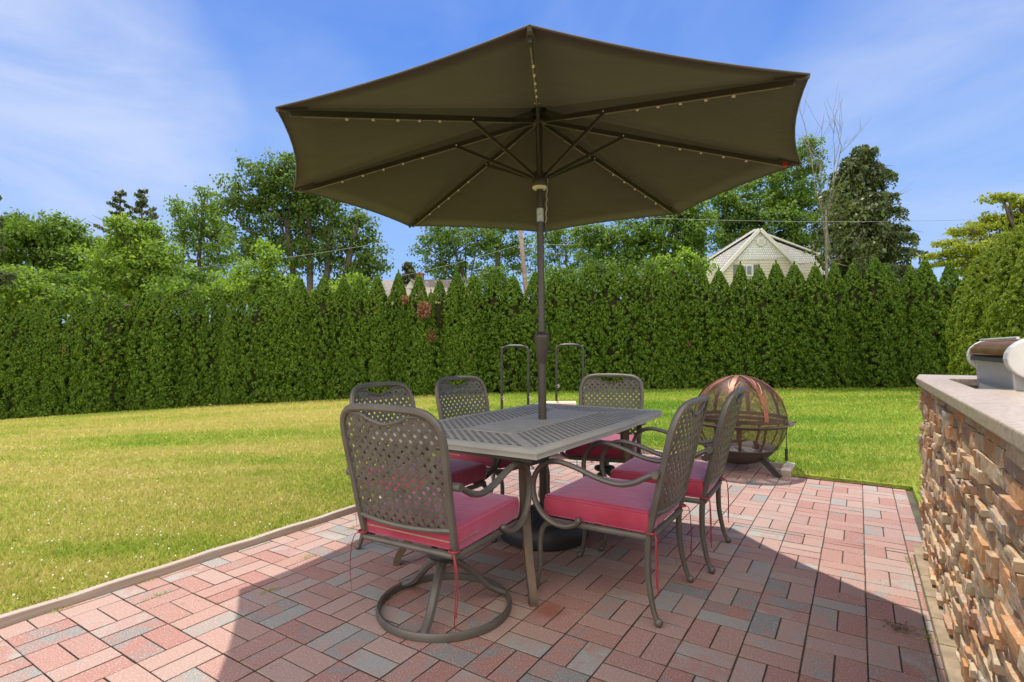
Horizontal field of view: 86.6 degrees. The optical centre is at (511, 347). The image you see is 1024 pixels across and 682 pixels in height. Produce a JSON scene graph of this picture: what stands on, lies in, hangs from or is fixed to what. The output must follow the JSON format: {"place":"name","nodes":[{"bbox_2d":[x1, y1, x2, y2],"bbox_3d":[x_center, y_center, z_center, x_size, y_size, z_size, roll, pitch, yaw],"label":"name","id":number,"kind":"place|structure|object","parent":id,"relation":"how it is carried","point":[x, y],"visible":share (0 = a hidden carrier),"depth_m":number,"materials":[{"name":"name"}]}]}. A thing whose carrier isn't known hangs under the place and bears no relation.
{"place":"outdoors","nodes":[
{"label":"outdoors","id":0,"kind":"place"},
{"bbox_2d":[0,195,17,287],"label":"spruce tree","id":1,"kind":"object","parent":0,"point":[9,277],"visible":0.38,"depth_m":17.75,"materials":[{"name":"green plant"}]},
{"bbox_2d":[0,385,922,614],"bbox_3d":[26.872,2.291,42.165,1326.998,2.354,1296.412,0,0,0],"label":"lawn","id":2,"kind":"structure","parent":0,"point":[913,487],"depth_m":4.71,"materials":[{"name":"plant"}]},
{"bbox_2d":[0,263,96,325],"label":"leafy shrub","id":3,"kind":"object","parent":2,"relation":"on","point":[25,291],"visible":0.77,"depth_m":19.27,"materials":[{"name":"green plant"}]},
{"bbox_2d":[0,207,109,325],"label":"vine thicket","id":4,"kind":"object","parent":2,"relation":"on","point":[56,238],"visible":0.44,"depth_m":23.27,"materials":[{"name":"green plant"}]},
{"bbox_2d":[29,263,105,314],"bbox_3d":[-17.126,-0.420,20.527,3.152,5.531,1.944,0,0,-26],"label":"leafy shrub","id":5,"kind":"object","parent":2,"relation":"on","point":[65,279],"visible":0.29,"depth_m":20.36,"materials":[{"name":"green plant"}]},
{"bbox_2d":[61,274,138,312],"bbox_3d":[-15.787,-0.236,20.858,3.255,5.161,2.297,0,0,0],"label":"leafy shrub","id":6,"kind":"object","parent":2,"relation":"on","point":[102,288],"visible":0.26,"depth_m":20.62,"materials":[{"name":"green plant"}]},
{"bbox_2d":[91,189,147,318],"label":"pine tree","id":7,"kind":"object","parent":2,"relation":"on","point":[119,208],"visible":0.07,"depth_m":32.83,"materials":[{"name":"green plant"}]},
{"bbox_2d":[66,209,203,316],"bbox_3d":[-15.359,-1.553,22.290,5.272,7.998,4.264,0,0,0],"label":"feathery tree","id":8,"kind":"object","parent":2,"relation":"on","point":[131,264],"visible":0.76,"depth_m":21.67,"materials":[{"name":"green plant"}]},
{"bbox_2d":[104,188,169,310],"bbox_3d":[-23.256,-3.670,33.909,4.616,12.628,4.539,0,0,0],"label":"pine tree","id":9,"kind":"object","parent":2,"relation":"on","point":[141,203],"visible":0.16,"depth_m":33.84,"materials":[{"name":"green plant"}]},
{"bbox_2d":[42,276,243,316],"bbox_3d":[-13.301,-0.133,19.953,7.154,4.959,2.396,0,0,4],"label":"leafy shrub","id":10,"kind":"object","parent":2,"relation":"on","point":[184,294],"visible":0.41,"depth_m":19.43,"materials":[{"name":"green plant"}]},
{"bbox_2d":[152,264,220,306],"bbox_3d":[-12.346,-0.420,20.525,2.816,5.531,2.255,0,0,0],"label":"leafy shrub","id":11,"kind":"object","parent":2,"relation":"on","point":[194,274],"visible":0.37,"depth_m":20.44,"materials":[{"name":"green plant"}]},
{"bbox_2d":[0,497,388,628],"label":"edging timber","id":12,"kind":"object","parent":2,"relation":"on","point":[22,614],"visible":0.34,"depth_m":2.71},
{"bbox_2d":[162,181,253,279],"bbox_3d":[-14.650,-2.720,26.314,4.749,10.134,3.434,0,0,0],"label":"slim tree","id":13,"kind":"object","parent":2,"relation":"on","point":[213,234],"visible":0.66,"depth_m":25.78,"materials":[{"name":"green plant"}]},
{"bbox_2d":[189,269,246,305],"bbox_3d":[-11.644,-0.380,21.429,2.808,5.449,2.634,0,0,45],"label":"leafy shrub","id":14,"kind":"object","parent":2,"relation":"on","point":[217,275],"visible":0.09,"depth_m":21.18,"materials":[{"name":"green plant"}]},
{"bbox_2d":[197,235,305,307],"bbox_3d":[-9.331,-0.995,19.848,3.654,6.280,2.712,0,0,23],"label":"sumac tree","id":15,"kind":"object","parent":2,"relation":"on","point":[266,280],"visible":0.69,"depth_m":19.64,"materials":[{"name":"green plant"}]},
{"bbox_2d":[206,147,394,319],"bbox_3d":[-13.928,-5.482,36.459,12.578,15.377,6.227,0,0,0],"label":"maple tree","id":16,"kind":"object","parent":2,"relation":"on","point":[291,215],"visible":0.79,"depth_m":35.61,"materials":[{"name":"green plant"}]},
{"bbox_2d":[325,272,379,301],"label":"leafy shrub","id":17,"kind":"object","parent":2,"relation":"on","point":[350,279],"visible":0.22,"depth_m":21.47,"materials":[{"name":"green plant"}]},
{"bbox_2d":[401,261,416,284],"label":"spruce tree","id":18,"kind":"object","parent":2,"relation":"on","point":[407,267],"visible":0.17,"depth_m":39.75,"materials":[{"name":"green plant"}]},
{"bbox_2d":[368,273,480,304],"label":"house","id":19,"kind":"structure","parent":2,"relation":"on","point":[387,285],"depth_m":39.08,"materials":[{"name":"brown"}]},
{"bbox_2d":[2,404,915,598],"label":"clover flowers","id":20,"kind":"object","parent":2,"relation":"on","point":[178,513],"visible":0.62,"depth_m":3.37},
{"bbox_2d":[407,226,547,279],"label":"street tree","id":21,"kind":"object","parent":2,"relation":"on","point":[444,240],"visible":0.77,"depth_m":41.63,"materials":[{"name":"green plant"}]},
{"bbox_2d":[463,260,523,298],"bbox_3d":[-0.919,-1.099,22.659,2.789,4.886,2.068,0,0,-25],"label":"leafy shrub","id":22,"kind":"object","parent":2,"relation":"on","point":[502,278],"visible":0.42,"depth_m":22.42,"materials":[{"name":"green plant"}]},
{"bbox_2d":[518,230,528,300],"bbox_3d":[0.526,-3.908,37.990,2.244,10.737,0.400,0,0,0],"label":"utility pole","id":23,"kind":"object","parent":2,"relation":"on","point":[523,265],"visible":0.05,"depth_m":37.87,"materials":[{"name":"brown wood"}]},
{"bbox_2d":[500,344,584,408],"bbox_3d":[0.334,0.535,5.696,0.930,1.148,0.196,0,0,-27],"label":"log rack","id":24,"kind":"object","parent":2,"relation":"on","point":[528,369],"visible":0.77,"depth_m":5.55,"materials":[{"name":"black metal"}]},
{"bbox_2d":[522,261,582,293],"bbox_3d":[1.555,-0.974,20.721,2.468,4.636,1.984,0,0,-32],"label":"leafy shrub","id":25,"kind":"object","parent":2,"relation":"on","point":[562,273],"visible":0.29,"depth_m":20.48,"materials":[{"name":"green plant"}]},
{"bbox_2d":[530,227,605,277],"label":"airy tree","id":26,"kind":"object","parent":2,"relation":"on","point":[556,235],"visible":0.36,"depth_m":45.68,"materials":[{"name":"green plant"}]},
{"bbox_2d":[561,258,616,287],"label":"leafy shrub","id":27,"kind":"object","parent":2,"relation":"on","point":[601,270],"visible":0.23,"depth_m":22.58,"materials":[{"name":"green plant"}]},
{"bbox_2d":[616,256,670,298],"bbox_3d":[4.999,-1.076,20.573,2.845,4.841,2.144,0,0,0],"label":"leafy shrub","id":28,"kind":"object","parent":2,"relation":"on","point":[640,269],"visible":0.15,"depth_m":20.37,"materials":[{"name":"green plant"}]},
{"bbox_2d":[565,200,723,289],"bbox_3d":[7.174,-3.879,29.919,8.522,10.281,5.272,0,0,0],"label":"maple tree","id":29,"kind":"object","parent":2,"relation":"on","point":[692,234],"visible":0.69,"depth_m":29.24,"materials":[{"name":"green plant"}]},
{"bbox_2d":[651,246,719,285],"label":"maple sapling","id":30,"kind":"object","parent":2,"relation":"on","point":[686,257],"visible":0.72,"depth_m":17.86,"materials":[{"name":"green plant"}]},
{"bbox_2d":[641,449,783,467],"bbox_3d":[1.585,1.150,5.772,2.355,0.108,0.044,0,0,33],"label":"edging timber","id":31,"kind":"object","parent":2,"relation":"on","point":[775,464],"visible":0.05,"depth_m":5.25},
{"bbox_2d":[684,133,836,274],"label":"maple tree","id":32,"kind":"object","parent":2,"relation":"on","point":[774,197],"visible":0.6,"depth_m":46.76,"materials":[{"name":"green plant"}]},
{"bbox_2d":[796,82,912,281],"bbox_3d":[20.424,-7.573,32.124,7.694,17.637,4.732,0,0,0],"label":"bare tree","id":33,"kind":"object","parent":2,"relation":"on","point":[842,240],"visible":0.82,"depth_m":31.92,"materials":[{"name":"brown plant"}]},
{"bbox_2d":[810,144,928,287],"bbox_3d":[21.915,-5.690,34.166,7.482,13.869,7.680,0,0,0],"label":"spruce tree","id":34,"kind":"object","parent":2,"relation":"on","point":[861,170],"visible":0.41,"depth_m":32.81,"materials":[{"name":"green plant"}]},
{"bbox_2d":[945,263,970,374],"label":"arborvitae","id":35,"kind":"object","parent":2,"relation":"on","point":[953,318],"visible":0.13,"depth_m":13.06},
{"bbox_2d":[953,255,979,374],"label":"arborvitae","id":36,"kind":"object","parent":2,"relation":"on","point":[958,325],"visible":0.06,"depth_m":12.54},
{"bbox_2d":[910,191,1023,277],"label":"dogwood tree","id":37,"kind":"object","parent":2,"relation":"on","point":[961,254],"visible":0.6,"depth_m":16.88,"materials":[{"name":"green plant"}]},
{"bbox_2d":[916,374,1023,681],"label":"outdoor counter","id":38,"kind":"object","parent":2,"relation":"on","point":[971,451],"visible":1,"depth_m":1.70,"materials":[{"name":"stone"}]},
{"bbox_2d":[966,337,1023,389],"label":"grill","id":39,"kind":"object","parent":38,"relation":"on","point":[997,363],"visible":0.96,"depth_m":2.46,"materials":[{"name":"metal"}]},
{"bbox_2d":[953,241,988,374],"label":"arborvitae","id":40,"kind":"object","parent":2,"relation":"on","point":[960,358],"visible":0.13,"depth_m":11.99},
{"bbox_2d":[964,237,998,375],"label":"arborvitae","id":41,"kind":"object","parent":2,"relation":"on","point":[973,322],"visible":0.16,"depth_m":11.36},
{"bbox_2d":[976,227,1011,339],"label":"arborvitae","id":42,"kind":"object","parent":2,"relation":"on","point":[1006,236],"visible":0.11,"depth_m":10.75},
{"bbox_2d":[985,218,1023,337],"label":"arborvitae","id":43,"kind":"object","parent":2,"relation":"on","point":[1003,274],"visible":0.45,"depth_m":10.13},
{"bbox_2d":[998,240,1023,338],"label":"arborvitae","id":44,"kind":"object","parent":2,"relation":"on","point":[1014,318],"visible":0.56,"depth_m":9.55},
{"bbox_2d":[0,451,948,681],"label":"patio","id":45,"kind":"structure","parent":0,"point":[589,658],"depth_m":2.35,"materials":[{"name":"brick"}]},
{"bbox_2d":[349,382,496,570],"bbox_3d":[-0.531,0.679,3.156,0.727,0.930,0.580,0,0,33],"label":"patio armchair","id":46,"kind":"object","parent":45,"relation":"on","point":[466,473],"visible":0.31,"depth_m":3.19,"materials":[{"name":"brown metal"}]},
{"bbox_2d":[340,403,532,642],"bbox_3d":[-0.325,0.679,2.339,0.592,0.930,0.714,0,0,29],"label":"swivel chair","id":47,"kind":"object","parent":45,"relation":"on","point":[450,521],"visible":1,"depth_m":2.14,"materials":[{"name":"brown metal"}]},
{"bbox_2d":[1,525,937,650],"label":"joint weeds","id":48,"kind":"object","parent":45,"relation":"on","point":[161,594],"visible":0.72,"depth_m":2.53,"materials":[{"name":"green plant"}]},
{"bbox_2d":[435,376,549,494],"bbox_3d":[-0.145,0.679,3.836,0.727,0.930,0.580,0,0,41],"label":"patio armchair","id":49,"kind":"object","parent":45,"relation":"on","point":[487,461],"visible":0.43,"depth_m":3.96,"materials":[{"name":"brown metal"}]},
{"bbox_2d":[372,403,662,606],"bbox_3d":[0.157,0.790,3.283,1.024,0.711,1.770,0,0,33],"label":"patio table","id":50,"kind":"object","parent":45,"relation":"on","point":[505,432],"visible":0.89,"depth_m":2.84,"materials":[{"name":"metal"}]},
{"bbox_2d":[501,504,588,550],"bbox_3d":[0.192,1.042,3.280,0.544,0.205,0.544,0,0,0],"label":"umbrella base","id":51,"kind":"object","parent":45,"relation":"on","point":[556,539],"visible":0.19,"depth_m":3.05,"materials":[{"name":"black plastic"}]},
{"bbox_2d":[275,24,809,503],"bbox_3d":[0.163,-0.236,3.280,2.828,2.640,2.828,0,0,-18],"label":"patio umbrella","id":52,"kind":"object","parent":51,"relation":"on","point":[541,132],"visible":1,"depth_m":3.13,"materials":[{"name":"brown fabric"}]},
{"bbox_2d":[560,373,645,476],"bbox_3d":[0.712,0.679,4.122,0.592,0.930,0.714,0,0,18],"label":"swivel chair","id":53,"kind":"object","parent":45,"relation":"on","point":[613,455],"visible":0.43,"depth_m":4.35,"materials":[{"name":"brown metal"}]},
{"bbox_2d":[532,395,708,627],"bbox_3d":[0.529,0.679,2.562,0.727,0.930,0.580,0,0,33],"label":"patio armchair","id":54,"kind":"object","parent":45,"relation":"on","point":[641,505],"visible":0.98,"depth_m":2.39,"materials":[{"name":"brown metal"}]},
{"bbox_2d":[599,386,745,573],"bbox_3d":[0.929,0.679,3.087,0.727,0.930,0.580,0,0,31],"label":"patio armchair","id":55,"kind":"object","parent":45,"relation":"on","point":[705,477],"visible":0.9,"depth_m":2.89,"materials":[{"name":"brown metal"}]},
{"bbox_2d":[691,375,796,478],"bbox_3d":[2.152,0.713,5.130,0.958,0.899,0.935,0,0,0],"label":"fire pit","id":56,"kind":"object","parent":45,"relation":"on","point":[745,451],"visible":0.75,"depth_m":4.89,"materials":[{"name":"brown metal"}]},
{"bbox_2d":[780,462,794,477],"bbox_3d":[2.516,1.136,4.957,0.088,0.115,0.405,0,0,33],"label":"timber block","id":57,"kind":"object","parent":45,"relation":"on","point":[786,469],"depth_m":4.83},
{"bbox_2d":[77,386,917,414],"bbox_3d":[-2.970,1.849,15.763,32.231,1.485,2.579,0,0,3],"label":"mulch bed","id":58,"kind":"object","parent":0,"point":[620,390],"visible":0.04,"depth_m":14.61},
{"bbox_2d":[0,297,15,419],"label":"arborvitae","id":59,"kind":"object","parent":58,"relation":"on","point":[4,318],"visible":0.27,"depth_m":16.47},
{"bbox_2d":[0,300,27,419],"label":"arborvitae","id":60,"kind":"object","parent":58,"relation":"on","point":[20,312],"visible":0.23,"depth_m":16.13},
{"bbox_2d":[7,297,47,417],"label":"arborvitae","id":61,"kind":"object","parent":58,"relation":"on","point":[29,329],"visible":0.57,"depth_m":15.78,"materials":[{"name":"plant"}]},
{"bbox_2d":[26,296,75,416],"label":"arborvitae","id":62,"kind":"object","parent":58,"relation":"on","point":[46,371],"visible":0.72,"depth_m":15.71,"materials":[{"name":"plant"}]},
{"bbox_2d":[54,291,92,414],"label":"arborvitae","id":63,"kind":"object","parent":58,"relation":"on","point":[68,340],"visible":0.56,"depth_m":15.69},
{"bbox_2d":[74,292,116,413],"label":"arborvitae","id":64,"kind":"object","parent":58,"relation":"on","point":[95,308],"visible":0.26,"depth_m":15.52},
{"bbox_2d":[83,291,130,412],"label":"arborvitae","id":65,"kind":"object","parent":58,"relation":"on","point":[109,338],"visible":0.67,"depth_m":15.40,"materials":[{"name":"plant"}]},
{"bbox_2d":[116,288,143,410],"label":"arborvitae","id":66,"kind":"object","parent":58,"relation":"on","point":[136,305],"visible":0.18,"depth_m":15.66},
{"bbox_2d":[124,287,163,410],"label":"arborvitae","id":67,"kind":"object","parent":58,"relation":"on","point":[140,374],"visible":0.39,"depth_m":15.23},
{"bbox_2d":[142,287,188,409],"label":"arborvitae","id":68,"kind":"object","parent":58,"relation":"on","point":[164,347],"visible":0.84,"depth_m":15.09,"materials":[{"name":"plant"}]},
{"bbox_2d":[175,287,207,407],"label":"arborvitae","id":69,"kind":"object","parent":58,"relation":"on","point":[191,322],"visible":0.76,"depth_m":15.29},
{"bbox_2d":[197,284,229,405],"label":"arborvitae","id":70,"kind":"object","parent":58,"relation":"on","point":[217,312],"visible":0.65,"depth_m":15.25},
{"bbox_2d":[217,285,250,404],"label":"arborvitae","id":71,"kind":"object","parent":58,"relation":"on","point":[229,345],"visible":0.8,"depth_m":15.02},
{"bbox_2d":[232,284,272,403],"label":"arborvitae","id":72,"kind":"object","parent":58,"relation":"on","point":[260,299],"visible":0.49,"depth_m":14.90,"materials":[{"name":"plant"}]},
{"bbox_2d":[254,282,292,403],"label":"arborvitae","id":73,"kind":"object","parent":58,"relation":"on","point":[272,372],"visible":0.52,"depth_m":14.73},
{"bbox_2d":[272,274,316,401],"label":"arborvitae","id":74,"kind":"object","parent":58,"relation":"on","point":[299,299],"visible":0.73,"depth_m":14.69,"materials":[{"name":"plant"}]},
{"bbox_2d":[301,273,339,400],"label":"arborvitae","id":75,"kind":"object","parent":58,"relation":"on","point":[318,339],"visible":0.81,"depth_m":14.78,"materials":[{"name":"plant"}]},
{"bbox_2d":[324,274,354,399],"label":"arborvitae","id":76,"kind":"object","parent":58,"relation":"on","point":[342,294],"visible":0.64,"depth_m":14.79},
{"bbox_2d":[339,273,370,398],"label":"arborvitae","id":77,"kind":"object","parent":58,"relation":"on","point":[353,376],"visible":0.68,"depth_m":14.71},
{"bbox_2d":[356,272,397,397],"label":"arborvitae","id":78,"kind":"object","parent":58,"relation":"on","point":[377,301],"visible":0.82,"depth_m":14.63,"materials":[{"name":"plant"}]},
{"bbox_2d":[385,269,413,395],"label":"arborvitae","id":79,"kind":"object","parent":58,"relation":"on","point":[399,306],"visible":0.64,"depth_m":14.84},
{"bbox_2d":[399,272,436,396],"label":"arborvitae","id":80,"kind":"object","parent":58,"relation":"on","point":[418,311],"visible":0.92,"depth_m":14.63,"materials":[{"name":"plant"}]},
{"bbox_2d":[425,276,449,394],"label":"arborvitae","id":81,"kind":"object","parent":58,"relation":"on","point":[439,292],"visible":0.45,"depth_m":14.82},
{"bbox_2d":[436,269,471,394],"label":"arborvitae","id":82,"kind":"object","parent":58,"relation":"on","point":[450,319],"visible":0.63,"depth_m":14.57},
{"bbox_2d":[457,271,492,393],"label":"arborvitae","id":83,"kind":"object","parent":58,"relation":"on","point":[474,327],"visible":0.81,"depth_m":14.50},
{"bbox_2d":[480,269,509,392],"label":"arborvitae","id":84,"kind":"object","parent":58,"relation":"on","point":[493,293],"visible":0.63,"depth_m":14.70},
{"bbox_2d":[490,273,529,392],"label":"arborvitae","id":85,"kind":"object","parent":58,"relation":"on","point":[513,373],"visible":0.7,"depth_m":14.62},
{"bbox_2d":[516,268,553,391],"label":"arborvitae","id":86,"kind":"object","parent":58,"relation":"on","point":[530,318],"visible":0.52,"depth_m":14.48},
{"bbox_2d":[545,268,572,390],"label":"arborvitae","id":87,"kind":"object","parent":58,"relation":"on","point":[556,299],"visible":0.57,"depth_m":14.58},
{"bbox_2d":[554,270,592,390],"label":"arborvitae","id":88,"kind":"object","parent":58,"relation":"on","point":[571,287],"visible":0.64,"depth_m":14.55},
{"bbox_2d":[571,259,607,389],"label":"arborvitae","id":89,"kind":"object","parent":58,"relation":"on","point":[589,303],"visible":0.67,"depth_m":14.59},
{"bbox_2d":[592,260,630,388],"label":"arborvitae","id":90,"kind":"object","parent":58,"relation":"on","point":[613,355],"visible":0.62,"depth_m":14.56,"materials":[{"name":"plant"}]},
{"bbox_2d":[614,261,650,388],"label":"arborvitae","id":91,"kind":"object","parent":58,"relation":"on","point":[630,316],"visible":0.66,"depth_m":14.51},
{"bbox_2d":[631,258,670,389],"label":"arborvitae","id":92,"kind":"object","parent":58,"relation":"on","point":[649,288],"visible":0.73,"depth_m":14.40,"materials":[{"name":"plant"}]},
{"bbox_2d":[651,264,688,388],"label":"arborvitae","id":93,"kind":"object","parent":58,"relation":"on","point":[668,297],"visible":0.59,"depth_m":14.44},
{"bbox_2d":[672,261,699,388],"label":"arborvitae","id":94,"kind":"object","parent":58,"relation":"on","point":[681,277],"visible":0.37,"depth_m":14.59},
{"bbox_2d":[676,257,722,388],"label":"arborvitae","id":95,"kind":"object","parent":58,"relation":"on","point":[699,281],"visible":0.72,"depth_m":14.48,"materials":[{"name":"plant"}]},
{"bbox_2d":[699,267,744,388],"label":"arborvitae","id":96,"kind":"object","parent":58,"relation":"on","point":[723,294],"visible":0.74,"depth_m":14.43,"materials":[{"name":"plant"}]},
{"bbox_2d":[727,260,762,386],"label":"arborvitae","id":97,"kind":"object","parent":58,"relation":"on","point":[740,282],"visible":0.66,"depth_m":14.47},
{"bbox_2d":[747,264,782,388],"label":"arborvitae","id":98,"kind":"object","parent":58,"relation":"on","point":[763,364],"visible":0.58,"depth_m":14.55,"materials":[{"name":"plant"}]},
{"bbox_2d":[765,260,798,387],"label":"arborvitae","id":99,"kind":"object","parent":58,"relation":"on","point":[776,278],"visible":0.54,"depth_m":14.69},
{"bbox_2d":[779,261,822,387],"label":"arborvitae","id":100,"kind":"object","parent":58,"relation":"on","point":[794,275],"visible":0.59,"depth_m":14.66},
{"bbox_2d":[797,262,839,388],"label":"arborvitae","id":101,"kind":"object","parent":58,"relation":"on","point":[819,297],"visible":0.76,"depth_m":14.58,"materials":[{"name":"plant"}]},
{"bbox_2d":[824,259,855,387],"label":"arborvitae","id":102,"kind":"object","parent":58,"relation":"on","point":[842,373],"visible":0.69,"depth_m":14.72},
{"bbox_2d":[844,259,873,387],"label":"arborvitae","id":103,"kind":"object","parent":58,"relation":"on","point":[853,278],"visible":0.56,"depth_m":14.89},
{"bbox_2d":[854,253,903,388],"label":"arborvitae","id":104,"kind":"object","parent":58,"relation":"on","point":[877,370],"visible":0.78,"depth_m":14.69,"materials":[{"name":"plant"}]},
{"bbox_2d":[881,262,910,386],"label":"arborvitae","id":105,"kind":"object","parent":58,"relation":"on","point":[901,349],"visible":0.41,"depth_m":14.86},
{"bbox_2d":[899,262,933,387],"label":"arborvitae","id":106,"kind":"object","parent":58,"relation":"on","point":[915,329],"visible":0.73,"depth_m":14.89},
{"bbox_2d":[910,256,950,386],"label":"arborvitae","id":107,"kind":"object","parent":58,"relation":"on","point":[929,282],"visible":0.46,"depth_m":14.94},
{"bbox_2d":[937,258,962,374],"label":"arborvitae","id":108,"kind":"object","parent":58,"relation":"on","point":[949,275],"visible":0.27,"depth_m":15.10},
{"bbox_2d":[0,0,1023,322],"label":"sky","id":109,"kind":"structure","parent":0,"point":[99,98],"materials":[{"name":"blue"}]},
{"bbox_2d":[704,228,828,299],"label":"gabled house","id":110,"kind":"structure","parent":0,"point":[751,250],"depth_m":39.20,"materials":[{"name":"beige"}]},
{"bbox_2d":[653,218,977,221],"bbox_3d":[14.625,-6.257,26.544,15.566,0.322,0.129,0,0,4],"label":"power line","id":111,"kind":"object","parent":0,"point":[817,221],"visible":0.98,"depth_m":26.52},
{"bbox_2d":[912,544,963,681],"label":"sand strip","id":112,"kind":"object","parent":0,"point":[947,644],"visible":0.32,"depth_m":2.23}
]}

